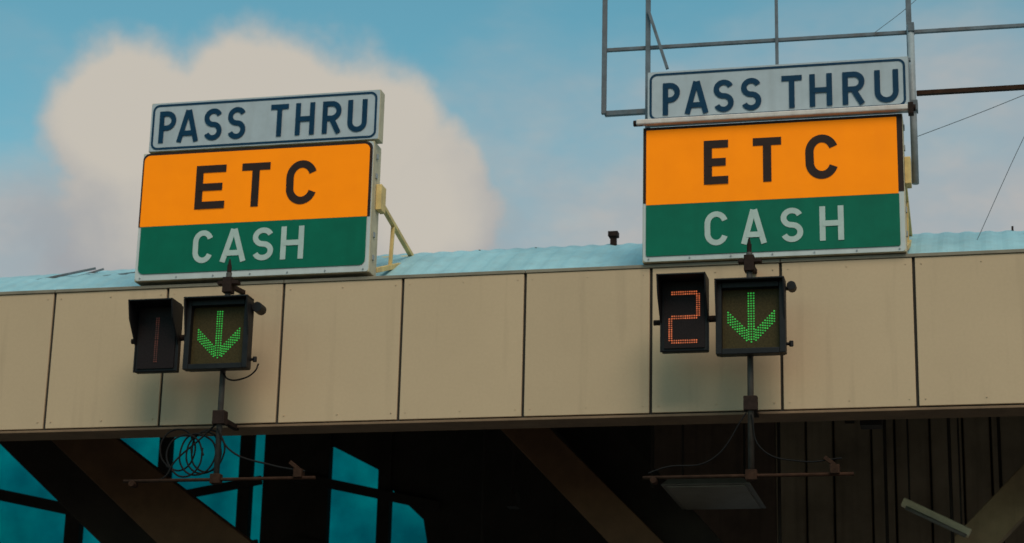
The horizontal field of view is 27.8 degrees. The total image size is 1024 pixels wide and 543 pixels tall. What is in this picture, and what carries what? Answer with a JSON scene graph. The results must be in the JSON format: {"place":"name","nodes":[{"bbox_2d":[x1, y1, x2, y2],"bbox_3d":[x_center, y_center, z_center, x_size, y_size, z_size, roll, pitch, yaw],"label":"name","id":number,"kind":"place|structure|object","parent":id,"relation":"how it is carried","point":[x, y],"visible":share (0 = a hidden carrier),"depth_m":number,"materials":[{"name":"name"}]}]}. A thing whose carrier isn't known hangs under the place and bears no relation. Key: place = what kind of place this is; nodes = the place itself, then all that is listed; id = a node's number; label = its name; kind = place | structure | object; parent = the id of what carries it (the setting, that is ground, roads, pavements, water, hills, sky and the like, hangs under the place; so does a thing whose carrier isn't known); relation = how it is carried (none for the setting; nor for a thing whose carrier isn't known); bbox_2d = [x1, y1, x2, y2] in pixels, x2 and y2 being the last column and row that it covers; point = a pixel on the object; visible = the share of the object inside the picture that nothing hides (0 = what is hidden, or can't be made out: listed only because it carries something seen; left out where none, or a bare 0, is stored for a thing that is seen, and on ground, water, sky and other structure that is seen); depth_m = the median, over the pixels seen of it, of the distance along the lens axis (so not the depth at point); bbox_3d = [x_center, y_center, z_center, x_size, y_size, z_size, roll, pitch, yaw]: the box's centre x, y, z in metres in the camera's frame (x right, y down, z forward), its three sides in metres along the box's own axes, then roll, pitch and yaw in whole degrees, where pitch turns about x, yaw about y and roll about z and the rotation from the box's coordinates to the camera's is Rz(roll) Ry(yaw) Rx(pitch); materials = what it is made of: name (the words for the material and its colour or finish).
{"place":"outdoors","nodes":[
{"label":"outdoors","id":0,"kind":"place"},
{"bbox_2d":[0,0,1023,277],"label":"sky","id":1,"kind":"structure","parent":0,"point":[496,134],"materials":[{"name":"blue"}]},
{"label":"road","id":2,"kind":"structure","parent":0,"visible":0},
{"bbox_2d":[0,226,1023,542],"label":"toll plaza canopy","id":3,"kind":"object","parent":2,"relation":"on","point":[552,394],"visible":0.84,"depth_m":20.31,"materials":[{"name":"metal"}]},
{"bbox_2d":[0,435,426,542],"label":"teal window glass","id":4,"kind":"structure","parent":3,"relation":"in","point":[352,516],"depth_m":29.51,"materials":[{"name":"teal glass"}]},
{"bbox_2d":[123,259,315,487],"bbox_3d":[-2.702,0.950,19.597,1.905,2.198,0.790,-2,-17,13],"label":"lane control signal","id":5,"kind":"object","parent":3,"relation":"attached to","point":[218,333],"visible":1,"depth_m":19.54,"materials":[{"name":"metal"}]},
{"bbox_2d":[134,89,413,285],"bbox_3d":[-2.325,-0.632,21.121,2.472,1.867,1.597,-2,-17,13],"label":"toll lane sign","id":6,"kind":"object","parent":3,"relation":"on","point":[286,187],"visible":0.95,"depth_m":20.37,"materials":[{"name":"orange metal"}]},
{"bbox_2d":[661,423,765,509],"bbox_3d":[2.099,1.155,21.468,0.890,2.415,1.470,-2,-17,13],"label":"ceiling light fixture","id":7,"kind":"object","parent":3,"relation":"hanging from","point":[712,493],"visible":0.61,"depth_m":20.90,"materials":[{"name":"metal"}]},
{"bbox_2d":[643,238,853,484],"bbox_3d":[2.084,0.772,18.441,1.696,2.239,0.801,4,-16,-11],"label":"lane control signal","id":8,"kind":"object","parent":3,"relation":"attached to","point":[749,317],"visible":1,"depth_m":18.42,"materials":[{"name":"metal"}]},
{"bbox_2d":[633,56,915,264],"bbox_3d":[2.600,-0.836,19.959,2.630,1.893,1.667,-2,-17,13],"label":"toll lane sign","id":9,"kind":"object","parent":3,"relation":"on","point":[820,184],"visible":0.98,"depth_m":19.24,"materials":[{"name":"orange metal"}]},
{"bbox_2d":[601,0,1023,239],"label":"steel sign frame","id":10,"kind":"object","parent":3,"relation":"on","point":[910,32],"visible":0.83,"depth_m":19.84,"materials":[{"name":"grey metal"}]},
{"bbox_2d":[901,418,971,537],"bbox_3d":[4.250,1.334,20.942,0.681,2.752,0.140,-2,-17,13],"label":"strip light batten","id":11,"kind":"object","parent":3,"relation":"hanging from","point":[960,528],"visible":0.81,"depth_m":20.62,"materials":[{"name":"metal"}]}
]}

